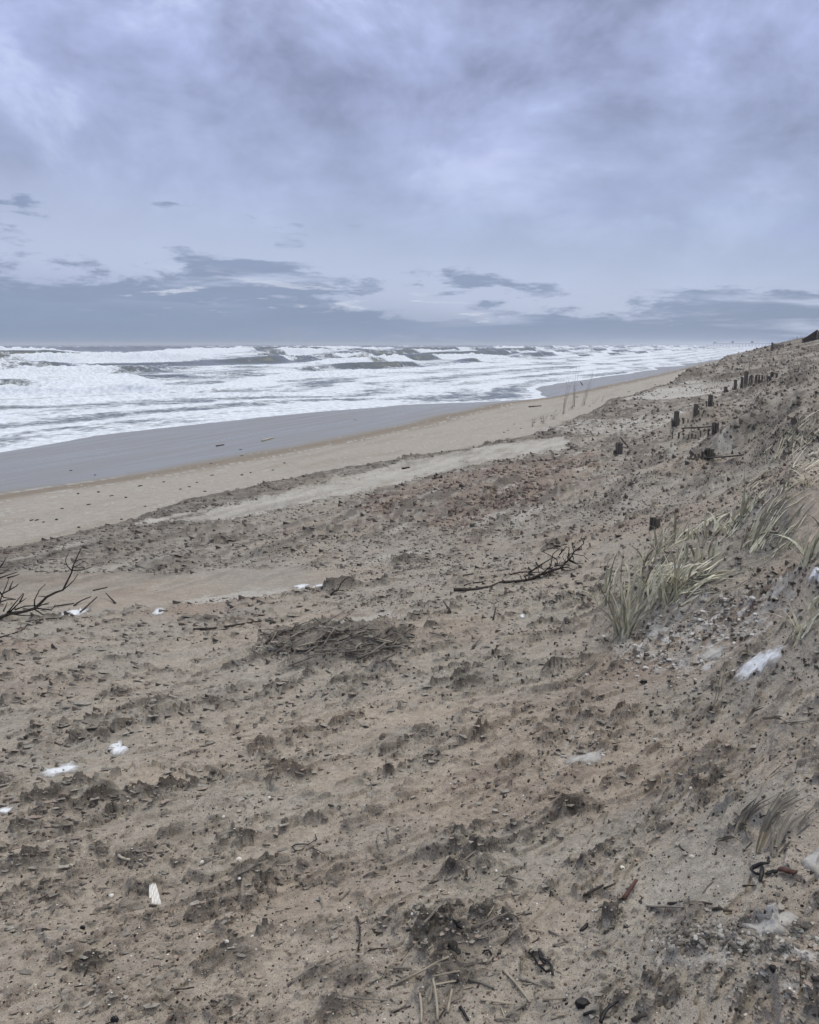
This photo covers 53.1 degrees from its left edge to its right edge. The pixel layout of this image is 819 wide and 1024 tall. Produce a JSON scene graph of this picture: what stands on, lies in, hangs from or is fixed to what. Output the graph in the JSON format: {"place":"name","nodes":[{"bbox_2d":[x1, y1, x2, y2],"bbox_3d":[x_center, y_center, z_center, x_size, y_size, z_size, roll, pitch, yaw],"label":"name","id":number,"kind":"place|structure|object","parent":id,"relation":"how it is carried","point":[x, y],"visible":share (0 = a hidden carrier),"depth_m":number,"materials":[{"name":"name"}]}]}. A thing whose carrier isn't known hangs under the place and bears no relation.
{"place":"outdoors","nodes":[
{"label":"outdoors","id":0,"kind":"place"},
{"bbox_2d":[0,345,768,451],"bbox_3d":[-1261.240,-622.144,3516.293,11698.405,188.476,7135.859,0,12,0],"label":"sea","id":1,"kind":"structure","parent":0,"point":[51,394],"depth_m":113.56,"materials":[{"name":"liquid"}]},
{"bbox_2d":[713,338,771,346],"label":"fishing pier","id":2,"kind":"structure","parent":1,"relation":"in","point":[732,342],"depth_m":1810.84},
{"bbox_2d":[0,337,818,1023],"bbox_3d":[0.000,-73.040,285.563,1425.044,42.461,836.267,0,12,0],"label":"beach sand","id":3,"kind":"structure","parent":0,"point":[46,483],"depth_m":4.39,"materials":[{"name":"sand"}]},
{"bbox_2d":[0,805,14,814],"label":"snow patch","id":4,"kind":"object","parent":3,"relation":"on","point":[5,810],"visible":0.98,"depth_m":3.58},
{"bbox_2d":[0,548,92,618],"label":"dead bush","id":5,"kind":"object","parent":3,"relation":"on","point":[18,613],"visible":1,"depth_m":8.62,"materials":[{"name":"wood"}]},
{"bbox_2d":[37,760,80,777],"bbox_3d":[-1.803,1.328,4.210,0.230,0.048,0.174,-7,14,-32],"label":"snow patch","id":6,"kind":"object","parent":3,"relation":"on","point":[72,767],"visible":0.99,"depth_m":4.19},
{"bbox_2d":[57,607,92,615],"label":"snow patch","id":7,"kind":"object","parent":3,"relation":"on","point":[76,612],"visible":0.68,"depth_m":8.88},
{"bbox_2d":[107,740,129,755],"bbox_3d":[-1.611,1.310,4.526,0.122,0.038,0.222,-10,15,-41],"label":"snow patch","id":8,"kind":"object","parent":3,"relation":"on","point":[120,750],"visible":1,"depth_m":4.51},
{"bbox_2d":[149,883,160,904],"bbox_3d":[-0.835,1.246,2.662,0.040,0.025,0.100,-6,13,-26],"label":"ribbed shell","id":9,"kind":"object","parent":3,"relation":"on","point":[154,896],"visible":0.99,"depth_m":2.66},
{"bbox_2d":[151,607,165,615],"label":"snow patch","id":10,"kind":"object","parent":3,"relation":"on","point":[156,612],"visible":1,"depth_m":8.63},
{"bbox_2d":[193,620,275,629],"bbox_3d":[-1.635,1.055,7.656,0.745,0.074,0.198,-5,13,-24],"label":"root stick","id":11,"kind":"object","parent":3,"relation":"on","point":[209,628],"visible":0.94,"depth_m":7.59,"materials":[{"name":"wood"}]},
{"bbox_2d":[265,624,295,643],"bbox_3d":[-1.029,1.032,7.027,0.138,0.255,1.152,1,12,4],"label":"root stick","id":12,"kind":"object","parent":3,"relation":"on","point":[268,640],"visible":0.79,"depth_m":6.73,"materials":[{"name":"wood"}]},
{"bbox_2d":[262,834,316,850],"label":"seaweed","id":13,"kind":"object","parent":3,"relation":"on","point":[295,844],"visible":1,"depth_m":3.08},
{"bbox_2d":[292,584,309,589],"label":"snow patch","id":14,"kind":"object","parent":3,"relation":"on","point":[300,586],"visible":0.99,"depth_m":9.85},
{"bbox_2d":[287,965,315,985],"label":"reed stalk","id":15,"kind":"object","parent":3,"relation":"on","point":[295,978],"visible":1,"depth_m":2.12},
{"bbox_2d":[288,655,314,666],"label":"reed stalk","id":16,"kind":"object","parent":3,"relation":"on","point":[296,662],"visible":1,"depth_m":5.86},
{"bbox_2d":[319,897,332,942],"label":"reed stalk","id":17,"kind":"object","parent":3,"relation":"on","point":[321,903],"visible":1,"depth_m":2.47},
{"bbox_2d":[330,577,354,594],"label":"arched twig","id":18,"kind":"object","parent":3,"relation":"on","point":[339,586],"visible":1,"depth_m":9.00,"materials":[{"name":"wood"}]},
{"bbox_2d":[355,916,360,948],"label":"reed stalk","id":19,"kind":"object","parent":3,"relation":"on","point":[359,928],"visible":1,"depth_m":2.35,"materials":[{"name":"brown plant"}]},
{"bbox_2d":[342,995,386,1000],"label":"reed stalk","id":20,"kind":"object","parent":3,"relation":"on","point":[354,997],"visible":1,"depth_m":2.01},
{"bbox_2d":[363,636,398,643],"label":"reed stalk","id":21,"kind":"object","parent":3,"relation":"on","point":[376,638],"visible":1,"depth_m":6.22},
{"bbox_2d":[0,343,818,1023],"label":"sand clods","id":22,"kind":"object","parent":3,"relation":"on","point":[210,689],"visible":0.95,"depth_m":4.44,"materials":[{"name":"sand"}]},
{"bbox_2d":[0,510,818,1023],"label":"crust plates","id":23,"kind":"object","parent":3,"relation":"on","point":[478,934],"visible":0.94,"depth_m":3.11,"materials":[{"name":"sand"}]},
{"bbox_2d":[0,344,818,606],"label":"sand flakes","id":24,"kind":"object","parent":3,"relation":"on","point":[494,492],"visible":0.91,"depth_m":13.44,"materials":[{"name":"sand"}]},
{"bbox_2d":[0,624,818,1023],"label":"pebbles","id":25,"kind":"object","parent":3,"relation":"on","point":[428,896],"visible":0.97,"depth_m":2.31,"materials":[{"name":"stone"}]},
{"bbox_2d":[393,956,448,985],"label":"reed stalk","id":26,"kind":"object","parent":3,"relation":"on","point":[417,972],"visible":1,"depth_m":2.09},
{"bbox_2d":[419,993,422,1022],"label":"reed stalk","id":27,"kind":"object","parent":3,"relation":"on","point":[421,1009],"visible":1,"depth_m":1.94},
{"bbox_2d":[427,982,432,1002],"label":"reed stalk","id":28,"kind":"object","parent":3,"relation":"on","point":[430,995],"visible":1,"depth_m":1.97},
{"bbox_2d":[421,901,443,925],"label":"reed stalk","id":29,"kind":"object","parent":3,"relation":"on","point":[431,914],"visible":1,"depth_m":2.29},
{"bbox_2d":[432,978,438,1019],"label":"reed stalk","id":30,"kind":"object","parent":3,"relation":"on","point":[436,1002],"visible":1,"depth_m":1.95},
{"bbox_2d":[432,970,459,977],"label":"reed stalk","id":31,"kind":"object","parent":3,"relation":"on","point":[437,975],"visible":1,"depth_m":2.02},
{"bbox_2d":[446,989,452,1012],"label":"reed stalk","id":32,"kind":"object","parent":3,"relation":"on","point":[449,1002],"visible":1,"depth_m":1.96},
{"bbox_2d":[444,910,462,928],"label":"seaweed","id":33,"kind":"object","parent":3,"relation":"on","point":[455,922],"visible":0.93,"depth_m":2.20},
{"bbox_2d":[459,1005,469,1021],"bbox_3d":[0.130,1.190,1.944,0.009,0.017,0.037,-7,14,-32],"label":"dark stick","id":34,"kind":"object","parent":3,"relation":"on","point":[463,1012],"visible":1,"depth_m":1.94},
{"bbox_2d":[469,978,494,987],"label":"reed stalk","id":35,"kind":"object","parent":3,"relation":"on","point":[478,981],"visible":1,"depth_m":2.04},
{"bbox_2d":[471,912,507,928],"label":"reed stalk","id":36,"kind":"object","parent":3,"relation":"on","point":[485,922],"visible":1,"depth_m":2.23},
{"bbox_2d":[480,998,510,1004],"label":"reed stalk","id":37,"kind":"object","parent":3,"relation":"on","point":[495,1001],"visible":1,"depth_m":1.99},
{"bbox_2d":[506,1002,526,1017],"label":"reed stalk","id":38,"kind":"object","parent":3,"relation":"on","point":[516,1009],"visible":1,"depth_m":1.96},
{"bbox_2d":[502,969,531,1002],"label":"reed stalk","id":39,"kind":"object","parent":3,"relation":"on","point":[516,984],"visible":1,"depth_m":2.04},
{"bbox_2d":[453,536,588,591],"bbox_3d":[1.173,0.523,8.499,1.437,0.599,0.395,-1,12,-4],"label":"fallen branch","id":40,"kind":"object","parent":3,"relation":"on","point":[568,558],"visible":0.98,"depth_m":8.49,"materials":[{"name":"wood"}]},
{"bbox_2d":[528,948,553,975],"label":"seaweed","id":41,"kind":"object","parent":3,"relation":"on","point":[542,959],"visible":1,"depth_m":2.11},
{"bbox_2d":[543,997,561,1000],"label":"reed stalk","id":42,"kind":"object","parent":3,"relation":"on","point":[551,998],"visible":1,"depth_m":1.97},
{"bbox_2d":[575,997,590,1008],"bbox_3d":[0.407,1.152,1.920,0.040,0.024,0.026,0,12,0],"label":"dark lump","id":43,"kind":"object","parent":3,"relation":"on","point":[581,1003],"visible":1,"depth_m":1.91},
{"bbox_2d":[564,748,605,764],"bbox_3d":[0.782,1.099,3.661,0.193,0.088,0.170,0,12,0],"label":"snow patch","id":44,"kind":"object","parent":3,"relation":"on","point":[592,757],"visible":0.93,"depth_m":3.64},
{"bbox_2d":[583,884,603,896],"bbox_3d":[0.539,1.110,2.403,0.059,0.044,0.012,1,12,6],"label":"dark stick","id":45,"kind":"object","parent":3,"relation":"on","point":[593,890],"visible":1,"depth_m":2.40,"materials":[{"name":"wood"}]},
{"bbox_2d":[571,633,627,681],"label":"wilted grass tuft","id":46,"kind":"object","parent":3,"relation":"on","point":[583,672],"visible":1,"depth_m":4.92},
{"bbox_2d":[568,552,635,606],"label":"grass tuft","id":47,"kind":"object","parent":3,"relation":"on","point":[608,582],"visible":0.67,"depth_m":6.44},
{"bbox_2d":[599,1000,618,1022],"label":"dark stick","id":48,"kind":"object","parent":3,"relation":"on","point":[604,1012],"visible":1,"depth_m":1.86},
{"bbox_2d":[591,633,628,649],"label":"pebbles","id":49,"kind":"object","parent":3,"relation":"on","point":[610,640],"visible":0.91,"depth_m":5.35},
{"bbox_2d":[615,442,622,454],"bbox_3d":[5.437,-1.533,21.244,0.162,0.554,0.127,-3,12,-13],"label":"fence post","id":50,"kind":"object","parent":3,"relation":"on","point":[619,447],"visible":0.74,"depth_m":21.17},
{"bbox_2d":[584,562,672,640],"bbox_3d":[1.433,0.570,5.363,0.722,0.537,0.352,0,12,0],"label":"grass tuft","id":51,"kind":"object","parent":3,"relation":"on","point":[626,627],"visible":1,"depth_m":5.34,"materials":[{"name":"plant"}]},
{"bbox_2d":[621,879,637,899],"bbox_3d":[0.628,1.073,2.331,0.014,0.015,0.089,9,15,37],"label":"dark stick","id":52,"kind":"object","parent":3,"relation":"on","point":[629,890],"visible":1,"depth_m":2.33,"materials":[{"name":"wood"}]},
{"bbox_2d":[631,1013,646,1022],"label":"dark stick","id":53,"kind":"object","parent":3,"relation":"on","point":[636,1018],"visible":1,"depth_m":1.81,"materials":[{"name":"wood"}]},
{"bbox_2d":[610,536,675,572],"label":"grass tuft","id":54,"kind":"object","parent":3,"relation":"on","point":[645,560],"visible":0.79,"depth_m":7.39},
{"bbox_2d":[610,546,677,620],"bbox_3d":[1.647,0.477,5.439,0.541,0.567,0.290,-3,12,-15],"label":"grass tuft","id":55,"kind":"object","parent":3,"relation":"on","point":[641,598],"visible":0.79,"depth_m":5.41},
{"bbox_2d":[632,472,670,488],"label":"grass tuft","id":56,"kind":"object","parent":3,"relation":"on","point":[652,482],"visible":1,"depth_m":13.15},
{"bbox_2d":[649,517,659,530],"bbox_3d":[2.755,0.237,9.214,0.099,0.374,0.091,-11,16,-43],"label":"fence post","id":57,"kind":"object","parent":3,"relation":"on","point":[655,521],"visible":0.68,"depth_m":9.16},
{"bbox_2d":[644,624,672,637],"bbox_3d":[1.572,0.762,5.139,0.172,0.113,0.197,0,12,0],"label":"snow patch","id":58,"kind":"object","parent":3,"relation":"on","point":[654,629],"visible":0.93,"depth_m":5.19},
{"bbox_2d":[612,557,712,598],"bbox_3d":[1.688,0.446,5.528,0.658,0.308,0.286,-3,12,-12],"label":"grass tuft","id":59,"kind":"object","parent":3,"relation":"on","point":[661,571],"visible":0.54,"depth_m":5.50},
{"bbox_2d":[645,905,683,907],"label":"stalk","id":60,"kind":"object","parent":3,"relation":"on","point":[655,906],"visible":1,"depth_m":2.19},
{"bbox_2d":[645,520,703,554],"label":"grass tuft","id":61,"kind":"object","parent":3,"relation":"on","point":[658,550],"visible":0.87,"depth_m":7.91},
{"bbox_2d":[673,411,679,426],"bbox_3d":[7.787,-2.611,23.907,0.124,0.687,0.112,-6,13,-27],"label":"fence post","id":62,"kind":"object","parent":3,"relation":"on","point":[676,419],"visible":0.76,"depth_m":23.85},
{"bbox_2d":[624,558,729,613],"bbox_3d":[1.704,0.470,5.333,0.838,0.392,0.216,-2,12,-8],"label":"grass tuft","id":63,"kind":"object","parent":3,"relation":"on","point":[661,590],"visible":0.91,"depth_m":5.32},
{"bbox_2d":[560,585,805,765],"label":"ice crumbs","id":64,"kind":"object","parent":3,"relation":"on","point":[714,638],"visible":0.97,"depth_m":4.71,"materials":[{"name":"ice"}]},
{"bbox_2d":[640,508,729,551],"bbox_3d":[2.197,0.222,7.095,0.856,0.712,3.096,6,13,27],"label":"grass tuft","id":65,"kind":"object","parent":3,"relation":"on","point":[675,529],"visible":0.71,"depth_m":8.10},
{"bbox_2d":[670,546,702,563],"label":"grass tuft","id":66,"kind":"object","parent":3,"relation":"on","point":[681,554],"visible":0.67,"depth_m":5.54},
{"bbox_2d":[667,901,712,904],"bbox_3d":[0.731,1.022,2.139,0.013,0.086,0.134,-7,14,-32],"label":"dark stick","id":67,"kind":"object","parent":3,"relation":"on","point":[675,902],"visible":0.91,"depth_m":2.14,"materials":[{"name":"wood"}]},
{"bbox_2d":[685,541,706,562],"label":"grass tuft","id":68,"kind":"object","parent":3,"relation":"on","point":[696,555],"visible":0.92,"depth_m":5.49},
{"bbox_2d":[693,404,698,416],"bbox_3d":[8.368,-2.886,23.958,0.098,0.555,0.098,-6,13,-29],"label":"fence post","id":69,"kind":"object","parent":3,"relation":"on","point":[695,410],"visible":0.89,"depth_m":23.91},
{"bbox_2d":[682,510,729,540],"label":"grass tuft","id":70,"kind":"object","parent":3,"relation":"on","point":[689,532],"visible":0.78,"depth_m":7.96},
{"bbox_2d":[705,448,713,458],"bbox_3d":[5.122,-0.899,13.998,0.143,0.395,0.112,-2,12,-11],"label":"fence post","id":71,"kind":"object","parent":3,"relation":"on","point":[709,452],"visible":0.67,"depth_m":13.92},
{"bbox_2d":[708,395,712,406],"bbox_3d":[8.982,-3.211,24.476,0.098,0.588,0.102,-6,13,-29],"label":"fence post","id":72,"kind":"object","parent":3,"relation":"on","point":[710,400],"visible":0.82,"depth_m":24.42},
{"bbox_2d":[697,644,727,660],"bbox_3d":[1.658,0.772,4.463,0.156,0.121,0.224,-5,12,-21],"label":"snow patch","id":73,"kind":"object","parent":3,"relation":"on","point":[712,653],"visible":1,"depth_m":4.46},
{"bbox_2d":[652,542,773,609],"bbox_3d":[1.962,0.409,5.317,0.907,0.446,0.437,0,12,0],"label":"grass tuft","id":74,"kind":"object","parent":3,"relation":"on","point":[675,584],"visible":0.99,"depth_m":5.31,"materials":[{"name":"plant"}]},
{"bbox_2d":[690,510,735,561],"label":"grass tuft","id":75,"kind":"object","parent":3,"relation":"on","point":[715,530],"visible":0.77,"depth_m":6.58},
{"bbox_2d":[708,537,717,559],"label":"grass tuft","id":76,"kind":"object","parent":3,"relation":"on","point":[711,553],"visible":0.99,"depth_m":5.47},
{"bbox_2d":[711,422,718,434],"bbox_3d":[6.438,-1.650,17.268,0.102,0.476,0.106,-4,12,-19],"label":"fence post","id":77,"kind":"object","parent":3,"relation":"on","point":[715,426],"visible":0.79,"depth_m":17.20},
{"bbox_2d":[662,556,774,626],"bbox_3d":[2.007,0.514,5.207,0.789,0.449,0.483,0,12,0],"label":"grass tuft","id":78,"kind":"object","parent":3,"relation":"on","point":[715,595],"visible":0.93,"depth_m":5.13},
{"bbox_2d":[620,915,818,1019],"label":"crust rubble","id":79,"kind":"object","parent":3,"relation":"on","point":[718,931],"visible":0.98,"depth_m":1.86,"materials":[{"name":"sand"}]},
{"bbox_2d":[711,906,731,911],"bbox_3d":[0.779,0.993,2.044,0.048,0.017,0.011,7,13,30],"label":"dark stick","id":80,"kind":"object","parent":3,"relation":"on","point":[718,908],"visible":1,"depth_m":2.04,"materials":[{"name":"wood"}]},
{"bbox_2d":[711,509,736,532],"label":"grass tuft","id":81,"kind":"object","parent":3,"relation":"on","point":[725,525],"visible":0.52,"depth_m":6.57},
{"bbox_2d":[708,499,756,544],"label":"grass tuft","id":82,"kind":"object","parent":3,"relation":"on","point":[739,524],"visible":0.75,"depth_m":5.64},
{"bbox_2d":[707,453,764,458],"bbox_3d":[4.856,-0.841,12.331,0.070,0.515,3.241,2,12,8],"label":"flat board","id":83,"kind":"object","parent":3,"relation":"on","point":[729,456],"visible":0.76,"depth_m":12.43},
{"bbox_2d":[715,797,773,847],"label":"wilted grass tuft","id":84,"kind":"object","parent":3,"relation":"on","point":[739,824],"visible":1,"depth_m":2.39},
{"bbox_2d":[718,486,772,534],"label":"grass tuft","id":85,"kind":"object","parent":3,"relation":"on","point":[745,502],"visible":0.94,"depth_m":5.65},
{"bbox_2d":[743,371,748,386],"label":"fence post","id":86,"kind":"object","parent":3,"relation":"on","point":[745,378],"visible":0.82,"depth_m":41.34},
{"bbox_2d":[734,460,775,494],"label":"grass tuft","id":87,"kind":"object","parent":3,"relation":"on","point":[738,490],"visible":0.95,"depth_m":8.70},
{"bbox_2d":[742,415,773,439],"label":"grass tuft","id":88,"kind":"object","parent":3,"relation":"on","point":[760,430],"visible":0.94,"depth_m":15.22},
{"bbox_2d":[730,645,786,682],"bbox_3d":[1.657,0.715,3.874,0.185,0.255,0.291,-8,14,-35],"label":"snow patch","id":89,"kind":"object","parent":3,"relation":"on","point":[760,660],"visible":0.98,"depth_m":3.86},
{"bbox_2d":[729,497,787,552],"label":"grass tuft","id":90,"kind":"object","parent":3,"relation":"on","point":[760,537],"visible":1,"depth_m":5.44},
{"bbox_2d":[749,856,769,881],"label":"seaweed","id":91,"kind":"object","parent":3,"relation":"on","point":[757,865],"visible":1,"depth_m":2.12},
{"bbox_2d":[741,909,785,935],"bbox_3d":[0.821,0.960,1.897,0.080,0.065,0.078,0,12,0],"label":"snow patch","id":92,"kind":"object","parent":3,"relation":"on","point":[760,927],"visible":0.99,"depth_m":1.89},
{"bbox_2d":[752,759,782,805],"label":"wilted grass tuft","id":93,"kind":"object","parent":3,"relation":"on","point":[768,779],"visible":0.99,"depth_m":2.55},
{"bbox_2d":[765,869,777,874],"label":"seaweed","id":94,"kind":"object","parent":3,"relation":"on","point":[774,871],"visible":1,"depth_m":2.09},
{"bbox_2d":[752,902,799,928],"bbox_3d":[0.855,0.942,1.909,0.101,0.051,0.066,8,14,34],"label":"snow patch","id":95,"kind":"object","parent":3,"relation":"on","point":[784,918],"visible":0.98,"depth_m":1.91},
{"bbox_2d":[756,424,801,466],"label":"grass tuft","id":96,"kind":"object","parent":3,"relation":"on","point":[781,448],"visible":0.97,"depth_m":10.59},
{"bbox_2d":[742,481,818,552],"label":"grass tuft","id":97,"kind":"object","parent":3,"relation":"on","point":[777,500],"visible":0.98,"depth_m":5.47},
{"bbox_2d":[757,503,804,560],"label":"grass tuft","id":98,"kind":"object","parent":3,"relation":"on","point":[786,532],"visible":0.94,"depth_m":5.37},
{"bbox_2d":[745,705,816,724],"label":"wilted grass tuft","id":99,"kind":"object","parent":3,"relation":"on","point":[752,711],"visible":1,"depth_m":3.25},
{"bbox_2d":[745,824,816,853],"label":"wilted grass tuft","id":100,"kind":"object","parent":3,"relation":"on","point":[789,842],"visible":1,"depth_m":2.18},
{"bbox_2d":[756,784,810,853],"bbox_3d":[1.033,0.854,2.291,0.314,0.123,0.072,-10,15,-40],"label":"wilted grass tuft","id":101,"kind":"object","parent":3,"relation":"on","point":[774,813],"visible":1,"depth_m":2.29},
{"bbox_2d":[777,866,797,873],"bbox_3d":[0.954,0.906,2.068,0.024,0.021,0.045,-8,14,-35],"label":"bark piece","id":102,"kind":"object","parent":3,"relation":"on","point":[785,870],"visible":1,"depth_m":2.06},
{"bbox_2d":[763,408,818,458],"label":"grass tuft","id":103,"kind":"object","parent":3,"relation":"on","point":[799,437],"visible":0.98,"depth_m":10.48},
{"bbox_2d":[768,491,818,550],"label":"grass tuft","id":104,"kind":"object","parent":3,"relation":"on","point":[803,524],"visible":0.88,"depth_m":5.30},
{"bbox_2d":[771,805,817,856],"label":"wilted grass tuft","id":105,"kind":"object","parent":3,"relation":"on","point":[781,833],"visible":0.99,"depth_m":2.21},
{"bbox_2d":[783,462,805,487],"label":"grass tuft","id":106,"kind":"object","parent":3,"relation":"on","point":[788,482],"visible":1,"depth_m":5.55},
{"bbox_2d":[772,521,818,568],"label":"grass tuft","id":107,"kind":"object","parent":3,"relation":"on","point":[807,554],"visible":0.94,"depth_m":4.47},
{"bbox_2d":[772,603,818,647],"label":"grass tuft","id":108,"kind":"object","parent":3,"relation":"on","point":[809,624],"visible":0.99,"depth_m":3.75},
{"bbox_2d":[784,444,818,461],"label":"grass tuft","id":109,"kind":"object","parent":3,"relation":"on","point":[814,452],"visible":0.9,"depth_m":8.99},
{"bbox_2d":[785,449,818,472],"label":"grass tuft","id":110,"kind":"object","parent":3,"relation":"on","point":[802,464],"visible":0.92,"depth_m":8.42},
{"bbox_2d":[792,408,817,446],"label":"grass tuft","id":111,"kind":"object","parent":3,"relation":"on","point":[799,428],"visible":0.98,"depth_m":10.53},
{"bbox_2d":[792,467,818,486],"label":"grass tuft","id":112,"kind":"object","parent":3,"relation":"on","point":[807,483],"visible":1,"depth_m":5.49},
{"bbox_2d":[800,848,818,877],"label":"snow patch","id":113,"kind":"object","parent":3,"relation":"on","point":[810,862],"visible":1,"depth_m":2.08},
{"bbox_2d":[803,330,818,342],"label":"beach house","id":114,"kind":"structure","parent":3,"relation":"on","point":[814,335],"depth_m":117.50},
{"bbox_2d":[803,574,818,610],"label":"grass tuft","id":115,"kind":"object","parent":3,"relation":"on","point":[814,603],"visible":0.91,"depth_m":3.99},
{"bbox_2d":[806,567,818,583],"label":"snow patch","id":116,"kind":"object","parent":3,"relation":"on","point":[813,576],"visible":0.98,"depth_m":4.27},
{"bbox_2d":[0,0,818,344],"label":"sky","id":117,"kind":"structure","parent":0,"point":[173,172],"materials":[{"name":"grey"}]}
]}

